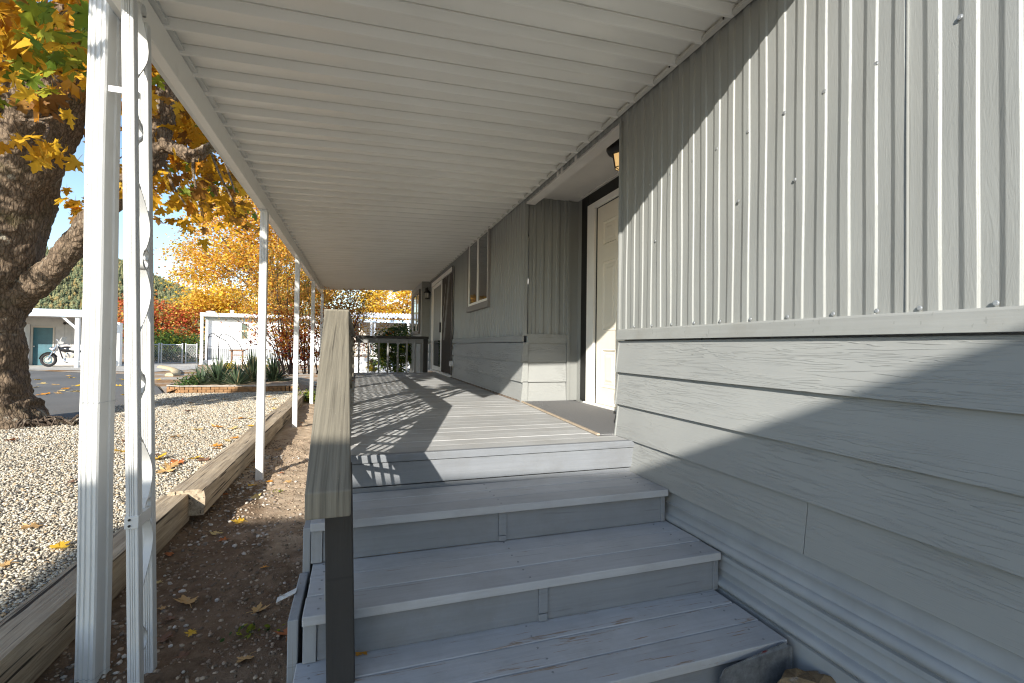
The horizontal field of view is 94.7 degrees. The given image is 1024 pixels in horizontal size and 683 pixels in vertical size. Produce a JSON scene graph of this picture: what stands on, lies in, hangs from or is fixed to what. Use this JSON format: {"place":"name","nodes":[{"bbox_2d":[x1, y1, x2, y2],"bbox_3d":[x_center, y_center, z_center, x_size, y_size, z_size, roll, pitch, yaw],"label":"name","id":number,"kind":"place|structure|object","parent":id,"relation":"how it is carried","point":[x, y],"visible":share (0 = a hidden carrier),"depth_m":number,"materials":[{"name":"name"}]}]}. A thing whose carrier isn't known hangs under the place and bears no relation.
{"place":"outdoors","nodes":[
{"label":"outdoors","id":0,"kind":"place"},
{"bbox_2d":[29,371,162,417],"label":"asphalt road","id":1,"kind":"structure","parent":0,"point":[65,404],"depth_m":11.81,"materials":[{"name":"grey asphalt"}]},
{"bbox_2d":[44,259,205,343],"bbox_3d":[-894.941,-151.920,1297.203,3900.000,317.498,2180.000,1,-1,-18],"label":"hills","id":2,"kind":"structure","parent":0,"point":[61,286],"depth_m":800.91,"materials":[{"name":"plant"}]},
{"bbox_2d":[34,246,381,340],"bbox_3d":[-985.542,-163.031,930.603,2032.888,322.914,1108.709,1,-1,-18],"label":"hill forest","id":3,"kind":"object","parent":2,"relation":"on","point":[76,303],"visible":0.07,"depth_m":825.75,"materials":[{"name":"green foliage"}]},
{"bbox_2d":[0,391,292,619],"bbox_3d":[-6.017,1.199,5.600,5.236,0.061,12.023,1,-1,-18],"label":"gravel","id":4,"kind":"structure","parent":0,"point":[229,406],"depth_m":4.59,"materials":[{"name":"beige gravel"}]},
{"bbox_2d":[0,559,18,566],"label":"fallen leaf","id":5,"kind":"object","parent":4,"relation":"on","point":[6,562],"visible":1,"depth_m":2.52,"materials":[{"name":"plant"}]},
{"bbox_2d":[19,522,42,528],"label":"fallen leaf","id":6,"kind":"object","parent":4,"relation":"on","point":[33,525],"visible":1,"depth_m":3.02,"materials":[{"name":"orange plant"}]},
{"bbox_2d":[15,414,78,428],"bbox_3d":[-6.617,1.144,6.843,1.293,0.156,0.548,1,-1,-30],"label":"root tangle","id":7,"kind":"object","parent":4,"relation":"on","point":[47,420],"visible":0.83,"depth_m":6.74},
{"bbox_2d":[50,540,70,548],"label":"fallen leaf","id":8,"kind":"object","parent":4,"relation":"on","point":[60,545],"visible":1,"depth_m":2.75,"materials":[{"name":"yellow plant"}]},
{"bbox_2d":[0,0,259,429],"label":"maple tree","id":9,"kind":"object","parent":4,"relation":"on","point":[43,61],"visible":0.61,"depth_m":6.45,"materials":[{"name":"brown plant"}]},
{"bbox_2d":[156,465,175,472],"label":"fallen leaf","id":10,"kind":"object","parent":4,"relation":"on","point":[167,469],"visible":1,"depth_m":4.35,"materials":[{"name":"plant"}]},
{"bbox_2d":[162,461,178,467],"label":"fallen leaf","id":11,"kind":"object","parent":4,"relation":"on","point":[172,464],"visible":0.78,"depth_m":4.54,"materials":[{"name":"orange plant"}]},
{"bbox_2d":[169,458,184,463],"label":"fallen leaf","id":12,"kind":"object","parent":4,"relation":"on","point":[174,460],"visible":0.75,"depth_m":4.67,"materials":[{"name":"orange plant"}]},
{"bbox_2d":[197,457,208,460],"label":"fallen leaf","id":13,"kind":"object","parent":4,"relation":"on","point":[203,459],"visible":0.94,"depth_m":4.77,"materials":[{"name":"brown plant"}]},
{"bbox_2d":[37,0,410,310],"label":"sky","id":14,"kind":"structure","parent":0,"point":[72,179],"materials":[{"name":"blue"}]},
{"bbox_2d":[29,354,432,392],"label":"yard ground","id":15,"kind":"structure","parent":0,"point":[163,381],"depth_m":19.20,"materials":[{"name":"grey asphalt"}]},
{"bbox_2d":[29,364,196,371],"bbox_3d":[-20.461,1.224,22.027,9.834,0.001,9.826,1,-1,-31],"label":"concrete apron","id":16,"kind":"object","parent":15,"relation":"on","point":[118,368],"visible":0.29,"depth_m":22.58,"materials":[{"name":"grey concrete"}]},
{"bbox_2d":[39,337,80,366],"bbox_3d":[-21.243,0.502,22.690,2.439,1.430,0.916,1,-1,-18],"label":"motorcycle","id":17,"kind":"object","parent":16,"relation":"on","point":[64,350],"visible":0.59,"depth_m":22.52,"materials":[{"name":"white metal"}]},
{"bbox_2d":[24,308,122,367],"bbox_3d":[-23.503,-0.153,22.684,7.617,2.742,2.990,1,-1,-18],"label":"neighbour carport","id":18,"kind":"object","parent":16,"relation":"on","point":[44,329],"visible":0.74,"depth_m":23.88,"materials":[{"name":"beige paint"}]},
{"bbox_2d":[33,327,52,364],"bbox_3d":[-23.784,0.247,23.900,0.805,1.903,0.138,1,-1,-18],"label":"door","id":19,"kind":"structure","parent":18,"relation":"in","point":[42,337],"depth_m":23.90,"materials":[{"name":"teal paint"}]},
{"bbox_2d":[117,293,209,348],"bbox_3d":[-24.148,-1.018,32.304,8.156,4.882,6.054,1,-1,-18],"label":"red maple","id":20,"kind":"object","parent":15,"relation":"on","point":[183,318],"visible":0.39,"depth_m":32.03,"materials":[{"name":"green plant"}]},
{"bbox_2d":[157,365,180,375],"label":"curb","id":21,"kind":"structure","parent":15,"relation":"on","point":[175,371],"depth_m":19.29,"materials":[{"name":"beige concrete"}]},
{"bbox_2d":[154,343,197,363],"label":"chain link gate","id":22,"kind":"structure","parent":15,"relation":"on","point":[159,355],"depth_m":28.23,"materials":[{"name":"metal"}]},
{"bbox_2d":[154,324,204,362],"bbox_3d":[-21.666,0.212,30.223,4.956,2.495,3.954,1,-1,-18],"label":"hedge","id":23,"kind":"object","parent":15,"relation":"on","point":[168,338],"visible":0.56,"depth_m":29.84,"materials":[{"name":"green plant"}]},
{"bbox_2d":[155,275,289,327],"bbox_3d":[-21.612,-1.722,34.858,9.052,6.413,6.918,1,-1,-18],"label":"autumn tree","id":24,"kind":"object","parent":15,"relation":"on","point":[206,301],"visible":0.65,"depth_m":33.84,"materials":[{"name":"yellow plant"}]},
{"bbox_2d":[207,333,244,368],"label":"garden arch","id":25,"kind":"structure","parent":15,"relation":"on","point":[231,350],"depth_m":23.64,"materials":[{"name":"black metal"}]},
{"bbox_2d":[166,383,298,392],"bbox_3d":[-7.031,1.186,11.720,3.145,0.213,0.708,1,-1,-2],"label":"planter edging","id":26,"kind":"object","parent":15,"relation":"on","point":[194,389],"visible":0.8,"depth_m":11.56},
{"bbox_2d":[153,186,356,315],"bbox_3d":[-21.656,-6.460,39.958,18.898,16.151,13.067,1,-1,-18],"label":"autumn tree","id":27,"kind":"object","parent":15,"relation":"on","point":[204,259],"visible":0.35,"depth_m":37.90,"materials":[{"name":"yellow plant"}]},
{"bbox_2d":[200,310,319,364],"bbox_3d":[-15.123,-0.223,30.110,7.487,3.314,4.250,1,-1,-18],"label":"mobile home","id":28,"kind":"object","parent":15,"relation":"on","point":[213,323],"visible":0.43,"depth_m":27.96,"materials":[{"name":"white paint"}]},
{"bbox_2d":[241,323,247,338],"bbox_3d":[-15.990,-0.615,28.197,0.372,0.941,0.049,1,-1,-18],"label":"window","id":29,"kind":"structure","parent":28,"relation":"in","point":[243,327],"depth_m":28.20,"materials":[{"name":"glass"}]},
{"bbox_2d":[339,290,411,319],"bbox_3d":[-7.932,-1.984,35.298,9.606,7.336,7.135,1,-1,-18],"label":"golden tree","id":30,"kind":"object","parent":15,"relation":"on","point":[383,307],"visible":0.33,"depth_m":33.74,"materials":[{"name":"yellow plant"}]},
{"bbox_2d":[167,377,316,392],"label":"planter soil","id":31,"kind":"structure","parent":0,"point":[303,383],"depth_m":12.80,"materials":[{"name":"brown soil"}]},
{"bbox_2d":[171,372,201,388],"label":"ground ivy","id":32,"kind":"object","parent":31,"relation":"on","point":[185,381],"visible":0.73,"depth_m":11.66,"materials":[{"name":"green plant"}]},
{"bbox_2d":[176,366,225,386],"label":"yucca","id":33,"kind":"object","parent":31,"relation":"on","point":[201,380],"visible":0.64,"depth_m":11.90,"materials":[{"name":"green plant"}]},
{"bbox_2d":[187,354,246,383],"bbox_3d":[-7.750,0.718,12.430,1.751,0.912,1.497,0,-1,40],"label":"yucca","id":34,"kind":"object","parent":31,"relation":"on","point":[216,369],"visible":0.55,"depth_m":12.29,"materials":[{"name":"green plant"}]},
{"bbox_2d":[223,360,237,373],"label":"flowering plant","id":35,"kind":"object","parent":31,"relation":"on","point":[229,366],"visible":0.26,"depth_m":14.27,"materials":[{"name":"yellow plant"}]},
{"bbox_2d":[211,359,256,384],"bbox_3d":[-7.061,0.809,12.102,1.253,0.741,1.284,1,-1,11],"label":"yucca","id":36,"kind":"object","parent":31,"relation":"on","point":[238,377],"visible":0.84,"depth_m":12.06,"materials":[{"name":"green plant"}]},
{"bbox_2d":[232,350,283,381],"bbox_3d":[-7.323,0.667,13.216,1.620,1.042,1.851,0,-1,36],"label":"yucca","id":37,"kind":"object","parent":31,"relation":"on","point":[251,362],"visible":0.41,"depth_m":13.10,"materials":[{"name":"green plant"}]},
{"bbox_2d":[245,353,308,380],"bbox_3d":[-6.790,0.704,13.590,1.738,0.993,1.633,1,-1,3],"label":"yucca","id":38,"kind":"object","parent":31,"relation":"on","point":[276,375],"visible":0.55,"depth_m":13.45,"materials":[{"name":"green plant"}]},
{"bbox_2d":[212,232,407,373],"bbox_3d":[-5.598,-1.171,13.517,5.179,4.272,2.362,1,-1,-18],"label":"red shrub","id":39,"kind":"object","parent":31,"relation":"on","point":[284,339],"visible":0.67,"depth_m":13.25,"materials":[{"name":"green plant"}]},
{"bbox_2d":[34,387,517,682],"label":"soil bed","id":40,"kind":"object","parent":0,"point":[195,655],"visible":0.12,"depth_m":2.81,"materials":[{"name":"brown soil"}]},
{"bbox_2d":[0,494,189,682],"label":"landscape timber","id":41,"kind":"object","parent":40,"relation":"on","point":[37,631],"visible":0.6,"depth_m":2.11,"materials":[{"name":"brown wood"}]},
{"bbox_2d":[157,631,172,645],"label":"fallen leaf","id":42,"kind":"object","parent":40,"relation":"on","point":[164,637],"visible":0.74,"depth_m":2.30,"materials":[{"name":"brown plant"}]},
{"bbox_2d":[163,614,176,619],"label":"fallen leaf","id":43,"kind":"object","parent":40,"relation":"on","point":[169,617],"visible":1,"depth_m":2.44,"materials":[{"name":"brown plant"}]},
{"bbox_2d":[42,439,310,682],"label":"soil clods","id":44,"kind":"object","parent":40,"relation":"on","point":[208,661],"visible":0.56,"depth_m":2.89,"materials":[{"name":"brown soil"}]},
{"bbox_2d":[60,454,307,682],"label":"pebbles","id":45,"kind":"object","parent":40,"relation":"on","point":[71,666],"visible":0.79,"depth_m":3.58,"materials":[{"name":"stone"}]},
{"bbox_2d":[173,595,197,607],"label":"fallen leaf","id":46,"kind":"object","parent":40,"relation":"on","point":[183,598],"visible":1,"depth_m":2.60,"materials":[{"name":"brown plant"}]},
{"bbox_2d":[185,629,195,636],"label":"fallen leaf","id":47,"kind":"object","parent":40,"relation":"on","point":[191,632],"visible":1,"depth_m":2.36,"materials":[{"name":"yellow plant"}]},
{"bbox_2d":[167,409,289,515],"bbox_3d":[-3.308,1.280,6.011,0.272,0.212,4.911,1,-1,-18],"label":"landscape timber","id":48,"kind":"object","parent":40,"relation":"on","point":[206,486],"visible":0.88,"depth_m":4.46,"materials":[{"name":"brown wood"}]},
{"bbox_2d":[231,517,243,523],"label":"fallen leaf","id":49,"kind":"object","parent":40,"relation":"on","point":[238,520],"visible":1,"depth_m":3.77,"materials":[{"name":"yellow plant"}]},
{"bbox_2d":[235,651,255,662],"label":"fallen leaf","id":50,"kind":"object","parent":40,"relation":"on","point":[242,658],"visible":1,"depth_m":2.15,"materials":[{"name":"beige plant"}]},
{"bbox_2d":[220,623,284,641],"bbox_3d":[-1.298,1.462,2.367,0.290,0.056,0.159,1,-1,-18],"label":"weed","id":51,"kind":"object","parent":40,"relation":"on","point":[249,627],"visible":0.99,"depth_m":2.38,"materials":[{"name":"green plant"}]},
{"bbox_2d":[251,493,260,498],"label":"fallen leaf","id":52,"kind":"object","parent":40,"relation":"on","point":[255,496],"visible":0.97,"depth_m":4.35,"materials":[{"name":"plant"}]},
{"bbox_2d":[247,602,269,613],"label":"fallen leaf","id":53,"kind":"object","parent":40,"relation":"on","point":[255,609],"visible":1,"depth_m":2.56,"materials":[{"name":"brown plant"}]},
{"bbox_2d":[275,628,286,641],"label":"fallen leaf","id":54,"kind":"object","parent":40,"relation":"on","point":[283,633],"visible":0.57,"depth_m":2.36,"materials":[{"name":"orange plant"}]},
{"bbox_2d":[276,389,309,417],"bbox_3d":[-4.688,1.313,10.199,0.262,0.212,3.891,1,-1,-18],"label":"landscape timber","id":55,"kind":"object","parent":40,"relation":"on","point":[287,404],"visible":0.48,"depth_m":9.65,"materials":[{"name":"brown wood"}]},
{"bbox_2d":[298,385,315,401],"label":"leafy shrub","id":56,"kind":"object","parent":40,"relation":"on","point":[306,394],"visible":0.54,"depth_m":10.77,"materials":[{"name":"green plant"}]},
{"bbox_2d":[365,320,412,371],"bbox_3d":[-3.466,0.384,14.483,2.142,2.094,1.849,1,-1,-18],"label":"leafy shrub","id":57,"kind":"object","parent":40,"relation":"on","point":[393,353],"visible":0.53,"depth_m":14.17,"materials":[{"name":"green plant"}]},
{"bbox_2d":[322,372,634,562],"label":"wooden deck","id":58,"kind":"structure","parent":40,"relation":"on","point":[416,430],"depth_m":3.10,"materials":[{"name":"grey paint"}]},
{"bbox_2d":[324,309,354,387],"bbox_3d":[-2.275,0.242,6.548,0.143,0.819,7.995,1,-1,-18],"label":"deck railing","id":59,"kind":"object","parent":58,"relation":"on","point":[351,342],"visible":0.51,"depth_m":6.57,"materials":[{"name":"grey paint"}]},
{"bbox_2d":[356,335,428,372],"bbox_3d":[-2.668,0.316,10.530,1.578,0.879,0.140,1,-1,-18],"label":"end railing","id":60,"kind":"object","parent":58,"relation":"on","point":[414,340],"visible":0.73,"depth_m":10.52,"materials":[{"name":"paint"}]},
{"bbox_2d":[521,400,616,434],"bbox_3d":[0.640,0.655,4.309,0.756,0.013,1.978,1,-1,-18],"label":"entry mat","id":61,"kind":"object","parent":58,"relation":"on","point":[595,420],"visible":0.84,"depth_m":4.23,"materials":[{"name":"grey carpet"}]},
{"bbox_2d":[276,472,786,682],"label":"porch steps","id":62,"kind":"structure","parent":40,"relation":"on","point":[606,578],"depth_m":2.08,"materials":[{"name":"grey paint"}]},
{"bbox_2d":[304,309,354,682],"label":"stair railing","id":63,"kind":"object","parent":62,"relation":"on","point":[329,491],"visible":1,"depth_m":1.65,"materials":[{"name":"grey paint"}]},
{"bbox_2d":[355,651,366,655],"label":"fallen leaf","id":64,"kind":"object","parent":62,"relation":"on","point":[360,653],"visible":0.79,"depth_m":1.80,"materials":[{"name":"brown plant"}]},
{"bbox_2d":[720,642,791,682],"bbox_3d":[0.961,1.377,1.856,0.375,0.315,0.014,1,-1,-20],"label":"rock","id":65,"kind":"object","parent":40,"relation":"on","point":[771,664],"visible":1,"depth_m":1.86,"materials":[{"name":"grey stone"}]},
{"bbox_2d":[777,668,835,682],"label":"rock","id":66,"kind":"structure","parent":40,"relation":"on","point":[795,675],"depth_m":1.79,"materials":[{"name":"beige stone"}]},
{"bbox_2d":[29,343,594,474],"bbox_3d":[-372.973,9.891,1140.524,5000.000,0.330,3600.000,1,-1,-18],"label":"ground","id":67,"kind":"structure","parent":0,"point":[161,389],"depth_m":51.70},
{"bbox_2d":[365,362,380,371],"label":"grass tuft","id":68,"kind":"object","parent":67,"relation":"on","point":[371,368],"visible":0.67,"depth_m":18.63,"materials":[{"name":"yellow plant"}]},
{"bbox_2d":[392,0,1023,682],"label":"manufactured home","id":69,"kind":"object","parent":67,"relation":"on","point":[760,292],"visible":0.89,"depth_m":1.89,"materials":[{"name":"grey wood"}]},
{"bbox_2d":[74,0,752,682],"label":"porch awning","id":70,"kind":"object","parent":69,"relation":"attached to","point":[388,144],"visible":0.98,"depth_m":2.65,"materials":[{"name":"white metal"}]},
{"bbox_2d":[411,289,420,334],"bbox_3d":[-2.668,-0.782,13.079,0.049,1.160,1.630,1,-1,-18],"label":"window","id":71,"kind":"structure","parent":69,"relation":"in","point":[416,297],"depth_m":12.93,"materials":[{"name":"grey glass"}]},
{"bbox_2d":[424,287,430,298],"bbox_3d":[-2.163,-1.233,12.025,0.170,0.301,0.213,1,-1,-18],"label":"wall lantern","id":72,"kind":"object","parent":69,"relation":"attached to","point":[427,292],"depth_m":11.96,"materials":[{"name":"black metal"}]},
{"bbox_2d":[430,266,455,376],"bbox_3d":[-1.551,-0.372,10.406,0.115,2.153,2.700,1,-1,-18],"label":"sliding door","id":73,"kind":"structure","parent":69,"relation":"in","point":[440,349],"depth_m":10.06,"materials":[{"name":"grey glass"}]},
{"bbox_2d":[466,226,490,312],"bbox_3d":[-0.520,-1.047,7.224,0.057,1.130,1.360,1,-1,-18],"label":"window","id":74,"kind":"structure","parent":69,"relation":"in","point":[479,254],"depth_m":7.14,"materials":[{"name":"beige glass"}]},
{"bbox_2d":[596,197,624,407],"bbox_3d":[1.052,-0.384,4.578,0.049,2.053,0.882,1,-1,-18],"label":"front door","id":75,"kind":"structure","parent":69,"relation":"in","point":[607,244],"depth_m":4.78,"materials":[{"name":"beige paint"}]},
{"bbox_2d":[606,139,618,170],"bbox_3d":[0.896,-1.510,3.839,0.256,0.232,0.256,1,-1,-18],"label":"porch light","id":76,"kind":"object","parent":69,"relation":"attached to","point":[612,150],"visible":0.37,"depth_m":3.80,"materials":[{"name":"black metal"}]},
{"bbox_2d":[352,312,428,372],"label":"awning house","id":77,"kind":"structure","parent":0,"point":[363,363],"depth_m":22.47,"materials":[{"name":"white paint"}]}
]}

